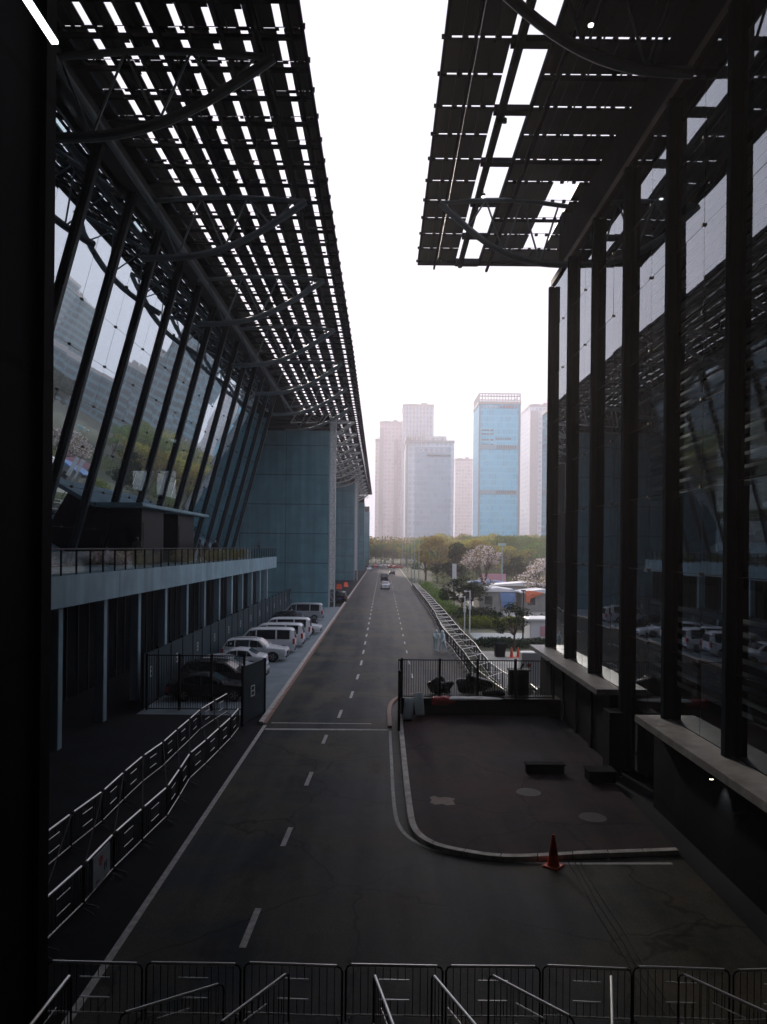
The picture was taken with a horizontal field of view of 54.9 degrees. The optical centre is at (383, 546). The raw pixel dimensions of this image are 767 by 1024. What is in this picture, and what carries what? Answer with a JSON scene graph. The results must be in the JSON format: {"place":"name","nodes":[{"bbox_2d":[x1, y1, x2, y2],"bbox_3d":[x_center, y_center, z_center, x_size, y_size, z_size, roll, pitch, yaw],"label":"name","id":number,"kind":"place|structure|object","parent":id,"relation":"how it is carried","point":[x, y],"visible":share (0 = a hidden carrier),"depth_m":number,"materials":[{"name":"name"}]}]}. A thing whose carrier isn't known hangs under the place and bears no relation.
{"place":"outdoors","nodes":[
{"label":"outdoors","id":0,"kind":"place"},
{"bbox_2d":[47,566,365,1023],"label":"pavement","id":1,"kind":"structure","parent":0,"point":[90,758],"depth_m":24.45,"materials":[{"name":"grey concrete"}]},
{"bbox_2d":[0,0,56,1023],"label":"flank wall","id":2,"kind":"structure","parent":1,"relation":"on","point":[28,57],"depth_m":11.56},
{"bbox_2d":[23,0,57,43],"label":"linear lamp","id":3,"kind":"object","parent":2,"relation":"attached to","point":[40,20],"visible":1,"depth_m":10.62,"materials":[{"name":"white plastic"}]},
{"bbox_2d":[48,814,78,881],"bbox_3d":[-8.626,7.841,19.352,0.617,1.117,1.829,1,0,4],"label":"crowd barrier","id":4,"kind":"object","parent":1,"relation":"on","point":[55,825],"visible":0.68,"depth_m":19.71,"materials":[{"name":"metal"}]},
{"bbox_2d":[48,865,92,951],"bbox_3d":[-6.996,7.857,16.154,0.617,1.117,1.814,1,0,5],"label":"crowd barrier","id":5,"kind":"object","parent":1,"relation":"on","point":[64,881],"visible":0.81,"depth_m":16.42,"materials":[{"name":"metal"}]},
{"bbox_2d":[63,792,109,850],"bbox_3d":[-8.493,7.842,21.207,0.617,1.117,1.836,1,0,5],"label":"crowd barrier","id":6,"kind":"object","parent":1,"relation":"on","point":[82,805],"visible":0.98,"depth_m":21.13,"materials":[{"name":"metal"}]},
{"bbox_2d":[73,834,122,907],"bbox_3d":[-6.915,7.858,17.990,0.617,1.117,1.811,1,0,1],"label":"crowd barrier","id":7,"kind":"object","parent":1,"relation":"on","point":[99,848],"visible":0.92,"depth_m":17.57,"materials":[{"name":"metal"}]},
{"bbox_2d":[92,841,109,890],"bbox_3d":[-6.867,7.752,17.990,0.029,0.760,1.040,1,0,1],"label":"notice board","id":8,"kind":"object","parent":7,"relation":"hanging from","point":[100,865],"visible":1,"depth_m":17.91,"materials":[{"name":"white paint"}]},
{"bbox_2d":[96,773,130,825],"bbox_3d":[-8.430,7.843,23.066,0.617,1.117,1.835,1,0,-1],"label":"crowd barrier","id":9,"kind":"object","parent":1,"relation":"on","point":[106,787],"visible":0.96,"depth_m":22.99,"materials":[{"name":"metal"}]},
{"bbox_2d":[114,809,150,873],"bbox_3d":[-6.838,7.859,19.827,0.617,1.117,1.814,1,0,4],"label":"crowd barrier","id":10,"kind":"object","parent":1,"relation":"on","point":[127,821],"visible":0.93,"depth_m":19.62,"materials":[{"name":"metal"}]},
{"bbox_2d":[116,756,149,803],"bbox_3d":[-8.434,7.843,24.927,0.617,1.117,1.834,1,0,0],"label":"crowd barrier","id":11,"kind":"object","parent":1,"relation":"on","point":[135,768],"visible":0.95,"depth_m":24.79,"materials":[{"name":"metal"}]},
{"bbox_2d":[48,694,230,883],"bbox_3d":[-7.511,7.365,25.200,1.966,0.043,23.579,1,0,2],"label":"railing posts","id":12,"kind":"object","parent":1,"relation":"on","point":[121,789],"visible":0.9,"depth_m":21.86,"materials":[{"name":"metal"}]},
{"bbox_2d":[136,742,168,785],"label":"crowd barrier","id":13,"kind":"object","parent":1,"relation":"on","point":[155,770],"visible":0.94,"depth_m":26.68,"materials":[{"name":"metal"}]},
{"bbox_2d":[134,787,173,844],"bbox_3d":[-6.694,7.860,21.663,0.617,1.117,1.816,1,0,5],"label":"crowd barrier","id":14,"kind":"object","parent":1,"relation":"on","point":[152,799],"visible":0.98,"depth_m":21.45,"materials":[{"name":"metal"}]},
{"bbox_2d":[50,547,276,750],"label":"terrace","id":15,"kind":"structure","parent":1,"relation":"on","point":[99,585],"depth_m":40.23,"materials":[{"name":"concrete"}]},
{"bbox_2d":[203,549,264,560],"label":"terrace shrubs","id":16,"kind":"object","parent":15,"relation":"on","point":[224,555],"visible":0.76,"depth_m":64.19,"materials":[{"name":"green plant"}]},
{"bbox_2d":[156,730,182,769],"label":"crowd barrier","id":17,"kind":"object","parent":1,"relation":"on","point":[172,737],"visible":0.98,"depth_m":28.71,"materials":[{"name":"metal"}]},
{"bbox_2d":[158,769,187,820],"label":"crowd barrier","id":18,"kind":"object","parent":1,"relation":"on","point":[177,788],"visible":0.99,"depth_m":23.92,"materials":[{"name":"metal"}]},
{"bbox_2d":[141,588,291,709],"bbox_3d":[-12.380,6.902,68.705,0.140,2.950,61.510,1,0,0],"label":"parking fence","id":19,"kind":"object","parent":1,"relation":"on","point":[210,638],"visible":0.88,"depth_m":51.28,"materials":[{"name":"black metal"}]},
{"bbox_2d":[211,693,231,722],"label":"crowd barrier","id":20,"kind":"object","parent":1,"relation":"on","point":[224,699],"visible":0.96,"depth_m":36.00,"materials":[{"name":"metal"}]},
{"bbox_2d":[241,658,265,726],"bbox_3d":[-6.305,6.997,35.950,0.120,2.840,2.698,1,0,14],"label":"gate leaf","id":21,"kind":"object","parent":1,"relation":"on","point":[253,690],"visible":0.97,"depth_m":35.85,"materials":[{"name":"black metal"}]},
{"bbox_2d":[209,414,330,606],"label":"concrete pier","id":22,"kind":"structure","parent":1,"relation":"on","point":[286,514],"depth_m":103.00,"materials":[{"name":"concrete"}]},
{"bbox_2d":[56,0,371,500],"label":"solar canopy","id":23,"kind":"object","parent":22,"relation":"on","point":[79,48],"visible":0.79,"depth_m":35.87,"materials":[{"name":"metal"}]},
{"bbox_2d":[259,571,366,723],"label":"kerb","id":24,"kind":"structure","parent":1,"relation":"on","point":[271,707],"depth_m":48.40,"materials":[{"name":"concrete"}]},
{"bbox_2d":[263,570,367,723],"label":"gutter edge","id":25,"kind":"object","parent":1,"relation":"on","point":[283,695],"visible":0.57,"depth_m":48.80,"materials":[{"name":"grey concrete"}]},
{"bbox_2d":[334,474,354,579],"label":"concrete pier","id":26,"kind":"structure","parent":1,"relation":"on","point":[344,541],"depth_m":186.00,"materials":[{"name":"concrete"}]},
{"bbox_2d":[354,481,357,576],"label":"column","id":27,"kind":"structure","parent":1,"relation":"on","point":[356,533],"depth_m":186.62,"materials":[{"name":"grey concrete"}]},
{"bbox_2d":[357,497,364,570],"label":"concrete pier","id":28,"kind":"structure","parent":1,"relation":"on","point":[361,519],"depth_m":262.00,"materials":[{"name":"concrete"}]},
{"bbox_2d":[137,607,339,714],"bbox_3d":[-9.159,8.401,70.500,6.450,0.001,67.000,1,0,0],"label":"parking apron","id":29,"kind":"object","parent":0,"point":[281,670],"visible":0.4,"depth_m":45.65,"materials":[{"name":"concrete"}]},
{"bbox_2d":[145,653,245,710],"bbox_3d":[-9.670,6.944,38.000,5.120,2.900,0.120,1,0,0],"label":"bar fence","id":30,"kind":"object","parent":29,"relation":"on","point":[211,708],"visible":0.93,"depth_m":37.99,"materials":[{"name":"black metal"}]},
{"bbox_2d":[165,670,240,701],"bbox_3d":[-9.589,7.668,40.999,4.647,1.447,2.180,1,0,-4],"label":"parked car","id":31,"kind":"object","parent":29,"relation":"on","point":[215,691],"visible":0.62,"depth_m":40.16,"materials":[{"name":"black metal"}]},
{"bbox_2d":[181,656,240,679],"bbox_3d":[-9.687,7.513,44.200,4.797,1.754,2.280,1,0,-2],"label":"parked car","id":32,"kind":"object","parent":29,"relation":"on","point":[225,664],"visible":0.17,"depth_m":43.38,"materials":[{"name":"black metal"}]},
{"bbox_2d":[203,646,268,663],"bbox_3d":[-10.366,7.660,51.000,4.647,1.447,2.180,1,0,0],"label":"parked car","id":33,"kind":"object","parent":29,"relation":"on","point":[253,654],"visible":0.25,"depth_m":50.29,"materials":[{"name":"white metal"}]},
{"bbox_2d":[221,635,289,661],"bbox_3d":[-9.487,7.515,54.900,4.797,1.754,2.280,1,0,2],"label":"parked car","id":34,"kind":"object","parent":29,"relation":"on","point":[274,652],"visible":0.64,"depth_m":54.09,"materials":[{"name":"white metal"}]},
{"bbox_2d":[244,627,296,649],"bbox_3d":[-9.463,7.404,59.000,4.947,1.976,2.240,1,0,-2],"label":"parked van","id":35,"kind":"object","parent":29,"relation":"on","point":[284,636],"visible":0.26,"depth_m":58.22,"materials":[{"name":"white metal"}]},
{"bbox_2d":[258,622,304,643],"bbox_3d":[-9.163,7.407,62.600,4.947,1.976,2.240,1,0,1],"label":"parked van","id":36,"kind":"object","parent":29,"relation":"on","point":[299,630],"visible":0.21,"depth_m":61.85,"materials":[{"name":"white metal"}]},
{"bbox_2d":[268,617,311,636],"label":"parked van","id":37,"kind":"object","parent":29,"relation":"on","point":[306,621],"visible":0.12,"depth_m":66.85,"materials":[{"name":"white metal"}]},
{"bbox_2d":[283,602,323,617],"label":"parked van","id":38,"kind":"object","parent":29,"relation":"on","point":[311,609],"visible":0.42,"depth_m":84.16,"materials":[{"name":"silver metal"}]},
{"bbox_2d":[328,414,336,606],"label":"column","id":39,"kind":"structure","parent":29,"relation":"on","point":[332,510],"depth_m":103.52,"materials":[{"name":"white paint"}]},
{"bbox_2d":[72,0,669,538],"label":"sky","id":40,"kind":"structure","parent":0,"point":[443,337],"materials":[{"name":"white"}]},
{"bbox_2d":[379,420,401,540],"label":"tower block","id":41,"kind":"structure","parent":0,"point":[390,479],"depth_m":640.00,"materials":[{"name":"grey"}]},
{"bbox_2d":[401,403,433,539],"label":"tower block","id":42,"kind":"structure","parent":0,"point":[417,418],"depth_m":600.00,"materials":[{"name":"grey"}]},
{"bbox_2d":[72,567,766,1023],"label":"road","id":43,"kind":"structure","parent":0,"point":[348,873],"depth_m":17.54,"materials":[{"name":"grey asphalt"}]},
{"bbox_2d":[29,975,71,1023],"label":"crowd barrier","id":44,"kind":"object","parent":43,"relation":"on","point":[48,1002],"visible":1,"depth_m":12.23,"materials":[{"name":"metal"}]},
{"bbox_2d":[47,960,142,1023],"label":"crowd barrier","id":45,"kind":"object","parent":43,"relation":"on","point":[83,962],"visible":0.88,"depth_m":13.04,"materials":[{"name":"metal"}]},
{"bbox_2d":[61,725,266,1023],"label":"edge line","id":46,"kind":"object","parent":43,"relation":"on","point":[89,988],"visible":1,"depth_m":17.82,"materials":[{"name":"paint"}]},
{"bbox_2d":[118,983,224,1023],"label":"crowd barrier","id":47,"kind":"object","parent":43,"relation":"on","point":[169,999],"visible":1,"depth_m":12.09,"materials":[{"name":"metal"}]},
{"bbox_2d":[145,961,240,1023],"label":"crowd barrier","id":48,"kind":"object","parent":43,"relation":"on","point":[211,964],"visible":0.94,"depth_m":13.04,"materials":[{"name":"metal"}]},
{"bbox_2d":[219,973,289,1023],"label":"crowd barrier","id":49,"kind":"object","parent":43,"relation":"on","point":[241,1007],"visible":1,"depth_m":12.37,"materials":[{"name":"metal"}]},
{"bbox_2d":[243,961,342,1023],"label":"crowd barrier","id":50,"kind":"object","parent":43,"relation":"on","point":[304,965],"visible":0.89,"depth_m":13.04,"materials":[{"name":"metal"}]},
{"bbox_2d":[239,577,412,947],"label":"lane marking","id":51,"kind":"object","parent":43,"relation":"on","point":[248,931],"visible":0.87,"depth_m":21.29,"materials":[{"name":"paint"}]},
{"bbox_2d":[372,974,394,1023],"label":"crowd barrier","id":52,"kind":"object","parent":43,"relation":"on","point":[374,1004],"visible":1,"depth_m":12.42,"materials":[{"name":"metal"}]},
{"bbox_2d":[344,963,443,1023],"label":"crowd barrier","id":53,"kind":"object","parent":43,"relation":"on","point":[412,966],"visible":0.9,"depth_m":13.04,"materials":[{"name":"metal"}]},
{"bbox_2d":[430,975,475,1023],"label":"crowd barrier","id":54,"kind":"object","parent":43,"relation":"on","point":[457,1003],"visible":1,"depth_m":12.34,"materials":[{"name":"metal"}]},
{"bbox_2d":[445,964,540,1023],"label":"crowd barrier","id":55,"kind":"object","parent":43,"relation":"on","point":[532,967],"visible":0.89,"depth_m":13.04,"materials":[{"name":"metal"}]},
{"bbox_2d":[389,728,671,863],"bbox_3d":[1.296,8.497,28.117,6.028,0.001,20.054,1,0,-22],"label":"edge line","id":56,"kind":"object","parent":43,"relation":"on","point":[401,829],"visible":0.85,"depth_m":22.13,"materials":[{"name":"paint"}]},
{"bbox_2d":[487,974,574,1023],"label":"crowd barrier","id":57,"kind":"object","parent":43,"relation":"on","point":[560,1011],"visible":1,"depth_m":12.37,"materials":[{"name":"metal"}]},
{"bbox_2d":[402,714,674,857],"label":"traffic island","id":58,"kind":"structure","parent":43,"relation":"on","point":[473,766],"depth_m":25.32,"materials":[{"name":"grey concrete"}]},
{"bbox_2d":[583,765,617,782],"bbox_3d":[7.843,8.228,26.750,1.030,0.410,0.780,1,0,0],"label":"concrete block","id":59,"kind":"object","parent":58,"relation":"on","point":[600,774],"depth_m":26.40,"materials":[{"name":"black concrete"}]},
{"bbox_2d":[399,714,678,861],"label":"kerb","id":60,"kind":"structure","parent":43,"relation":"on","point":[419,836],"depth_m":20.46,"materials":[{"name":"concrete"}]},
{"bbox_2d":[542,834,563,870],"bbox_3d":[4.539,8.108,19.750,0.448,0.851,0.448,1,0,40],"label":"traffic cone","id":61,"kind":"object","parent":43,"relation":"on","point":[552,863],"visible":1,"depth_m":19.66,"materials":[{"name":"red"}]},
{"bbox_2d":[541,964,632,1023],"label":"crowd barrier","id":62,"kind":"object","parent":43,"relation":"on","point":[597,968],"visible":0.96,"depth_m":13.04,"materials":[{"name":"metal"}]},
{"bbox_2d":[632,965,730,1023],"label":"crowd barrier","id":63,"kind":"object","parent":43,"relation":"on","point":[670,968],"visible":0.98,"depth_m":13.04,"materials":[{"name":"metal"}]},
{"bbox_2d":[677,973,766,1023],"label":"crowd barrier","id":64,"kind":"object","parent":43,"relation":"on","point":[724,993],"visible":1,"depth_m":12.51,"materials":[{"name":"metal"}]},
{"bbox_2d":[730,968,766,1023],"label":"crowd barrier","id":65,"kind":"object","parent":43,"relation":"on","point":[754,970],"visible":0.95,"depth_m":13.00,"materials":[{"name":"metal"}]},
{"bbox_2d":[403,431,454,560],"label":"tower block","id":66,"kind":"structure","parent":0,"point":[428,484],"depth_m":469.70,"materials":[{"name":"grey"}]},
{"bbox_2d":[369,556,545,694],"bbox_3d":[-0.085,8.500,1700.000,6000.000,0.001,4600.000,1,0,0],"label":"ground","id":67,"kind":"structure","parent":0,"point":[484,629],"depth_m":98.24,"materials":[{"name":"green plant"}]},
{"bbox_2d":[52,45,294,701],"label":"exhibition hall","id":68,"kind":"structure","parent":67,"relation":"on","point":[148,380],"depth_m":45.25,"materials":[{"name":"glass"}]},
{"bbox_2d":[364,506,369,565],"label":"concrete pier","id":69,"kind":"structure","parent":67,"relation":"on","point":[367,532],"depth_m":330.00,"materials":[{"name":"concrete"}]},
{"bbox_2d":[375,437,379,539],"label":"tower block","id":70,"kind":"structure","parent":67,"relation":"on","point":[377,453],"depth_m":648.00,"materials":[{"name":"grey"}]},
{"bbox_2d":[369,535,476,559],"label":"wood","id":71,"kind":"object","parent":67,"relation":"on","point":[396,542],"visible":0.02,"depth_m":354.91,"materials":[{"name":"green plant"}]},
{"bbox_2d":[416,536,453,581],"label":"tree","id":72,"kind":"object","parent":67,"relation":"on","point":[438,542],"visible":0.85,"depth_m":178.20,"materials":[{"name":"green plant"}]},
{"bbox_2d":[418,580,468,616],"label":"hedge","id":73,"kind":"object","parent":67,"relation":"on","point":[435,591],"visible":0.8,"depth_m":112.17,"materials":[{"name":"green plant"}]},
{"bbox_2d":[431,542,472,591],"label":"tree","id":74,"kind":"object","parent":67,"relation":"on","point":[456,551],"visible":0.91,"depth_m":131.25,"materials":[{"name":"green plant"}]},
{"bbox_2d":[438,577,483,611],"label":"tree","id":75,"kind":"object","parent":67,"relation":"on","point":[473,589],"visible":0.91,"depth_m":92.48,"materials":[{"name":"green plant"}]},
{"bbox_2d":[452,604,504,619],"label":"hedge","id":76,"kind":"object","parent":67,"relation":"on","point":[479,611],"visible":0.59,"depth_m":86.08,"materials":[{"name":"green plant"}]},
{"bbox_2d":[460,539,497,579],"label":"tree","id":77,"kind":"object","parent":67,"relation":"on","point":[474,543],"visible":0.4,"depth_m":172.57,"materials":[{"name":"green plant"}]},
{"bbox_2d":[400,694,560,717],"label":"wall","id":78,"kind":"structure","parent":67,"relation":"on","point":[550,707],"depth_m":37.00,"materials":[{"name":"black concrete"}]},
{"bbox_2d":[427,676,453,693],"bbox_3d":[3.010,7.174,38.688,1.476,0.944,1.064,1,0,0],"label":"refuse bag","id":79,"kind":"object","parent":78,"relation":"on","point":[434,681],"visible":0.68,"depth_m":38.49,"materials":[{"name":"black plastic"}]},
{"bbox_2d":[457,673,491,693],"bbox_3d":[4.739,7.117,38.779,1.934,1.042,1.100,1,0,0],"label":"refuse bag","id":80,"kind":"object","parent":78,"relation":"on","point":[465,684],"visible":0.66,"depth_m":38.46,"materials":[{"name":"black plastic"}]},
{"bbox_2d":[400,658,554,698],"bbox_3d":[4.724,6.602,37.100,7.740,1.988,0.120,1,0,0],"label":"bar fence","id":81,"kind":"object","parent":78,"relation":"on","point":[477,679],"visible":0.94,"depth_m":37.09,"materials":[{"name":"black metal"}]},
{"bbox_2d":[430,567,545,585],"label":"hedge","id":82,"kind":"object","parent":67,"relation":"on","point":[471,574],"visible":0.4,"depth_m":168.16,"materials":[{"name":"green plant"}]},
{"bbox_2d":[456,615,521,628],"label":"hedge","id":83,"kind":"object","parent":67,"relation":"on","point":[479,621],"visible":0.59,"depth_m":78.81,"materials":[{"name":"green plant"}]},
{"bbox_2d":[486,535,527,563],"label":"tree","id":84,"kind":"object","parent":67,"relation":"on","point":[509,540],"visible":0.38,"depth_m":192.84,"materials":[{"name":"green plant"}]},
{"bbox_2d":[473,636,544,647],"bbox_3d":[12.710,8.258,64.149,9.814,0.896,3.953,1,0,0],"label":"hedge","id":85,"kind":"object","parent":67,"relation":"on","point":[508,641],"visible":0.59,"depth_m":63.72,"materials":[{"name":"green plant"}]},
{"bbox_2d":[491,602,530,650],"bbox_3d":[10.628,6.612,61.594,3.287,4.004,3.963,1,0,3],"label":"tree","id":86,"kind":"object","parent":67,"relation":"on","point":[521,613],"visible":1,"depth_m":61.39,"materials":[{"name":"green plant"}]},
{"bbox_2d":[490,545,536,581],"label":"tree","id":87,"kind":"object","parent":67,"relation":"on","point":[507,550],"visible":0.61,"depth_m":182.83,"materials":[{"name":"green plant"}]},
{"bbox_2d":[507,663,530,694],"bbox_3d":[7.027,7.309,38.500,1.120,2.524,0.720,1,0,0],"label":"equipment cabinet","id":88,"kind":"object","parent":67,"relation":"on","point":[519,681],"visible":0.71,"depth_m":38.18,"materials":[{"name":"metal"}]},
{"bbox_2d":[519,543,545,575],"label":"tree","id":89,"kind":"object","parent":67,"relation":"on","point":[536,546],"visible":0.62,"depth_m":189.79,"materials":[{"name":"green plant"}]},
{"bbox_2d":[541,408,546,563],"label":"tower block","id":90,"kind":"structure","parent":67,"relation":"on","point":[544,465],"depth_m":369.63,"materials":[{"name":"grey"}]},
{"bbox_2d":[453,457,472,538],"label":"tower block","id":91,"kind":"structure","parent":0,"point":[462,505],"depth_m":720.00,"materials":[{"name":"grey"}]},
{"bbox_2d":[469,633,521,641],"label":"side road","id":92,"kind":"structure","parent":0,"point":[487,635],"depth_m":71.89,"materials":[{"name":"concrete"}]},
{"bbox_2d":[524,616,544,639],"bbox_3d":[14.126,7.452,66.000,3.000,2.360,3.000,1,0,0],"label":"kiosk","id":93,"kind":"object","parent":92,"relation":"on","point":[535,627],"visible":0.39,"depth_m":64.70,"materials":[{"name":"white paint"}]},
{"bbox_2d":[472,393,520,536],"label":"tower block","id":94,"kind":"structure","parent":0,"point":[496,459],"depth_m":430.00,"materials":[{"name":"blue glass"}]},
{"bbox_2d":[456,594,544,619],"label":"plaza","id":95,"kind":"structure","parent":0,"point":[513,613],"depth_m":97.73,"materials":[{"name":"grey concrete"}]},
{"bbox_2d":[460,545,502,585],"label":"blossom tree","id":96,"kind":"object","parent":95,"relation":"on","point":[492,558],"visible":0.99,"depth_m":110.30,"materials":[{"name":"pink plant"}]},
{"bbox_2d":[474,585,518,610],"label":"site cabin","id":97,"kind":"object","parent":95,"relation":"on","point":[492,598],"visible":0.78,"depth_m":100.00,"materials":[{"name":"metal"}]},
{"bbox_2d":[503,556,534,581],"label":"tree","id":98,"kind":"object","parent":95,"relation":"on","point":[508,569],"visible":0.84,"depth_m":127.53,"materials":[{"name":"green plant"}]},
{"bbox_2d":[512,558,545,588],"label":"blossom tree","id":99,"kind":"object","parent":95,"relation":"on","point":[534,577],"visible":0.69,"depth_m":105.39,"materials":[{"name":"pink plant"}]},
{"bbox_2d":[516,587,544,611],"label":"site cabin","id":100,"kind":"object","parent":95,"relation":"on","point":[536,604],"visible":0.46,"depth_m":99.00,"materials":[{"name":"metal"}]},
{"bbox_2d":[472,651,539,690],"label":"path","id":101,"kind":"structure","parent":0,"point":[489,655],"depth_m":54.49,"materials":[{"name":"grey concrete"}]},
{"bbox_2d":[520,651,540,684],"bbox_3d":[9.325,7.584,46.495,1.400,2.000,0.810,1,0,0],"label":"kiosk","id":102,"kind":"object","parent":101,"relation":"on","point":[528,655],"visible":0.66,"depth_m":46.10,"materials":[{"name":"white paint"}]},
{"bbox_2d":[520,403,546,537],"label":"tower block","id":103,"kind":"structure","parent":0,"point":[531,470],"depth_m":560.00,"materials":[{"name":"grey"}]},
{"bbox_2d":[524,761,565,773],"bbox_3d":[6.018,8.235,27.575,1.480,0.360,0.430,1,0,0],"label":"concrete block","id":104,"kind":"object","parent":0,"point":[544,767],"depth_m":27.40,"materials":[{"name":"black concrete"}]},
{"bbox_2d":[531,688,766,945],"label":"hall pavement","id":105,"kind":"structure","parent":0,"point":[635,785],"depth_m":23.59,"materials":[{"name":"grey concrete"}]},
{"bbox_2d":[530,0,766,914],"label":"glass hall","id":106,"kind":"structure","parent":105,"relation":"on","point":[656,558],"depth_m":26.89,"materials":[{"name":"glass"}]},
{"bbox_2d":[416,0,694,271],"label":"solar canopy","id":107,"kind":"object","parent":106,"relation":"attached to","point":[621,61],"visible":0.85,"depth_m":31.30,"materials":[{"name":"metal"}]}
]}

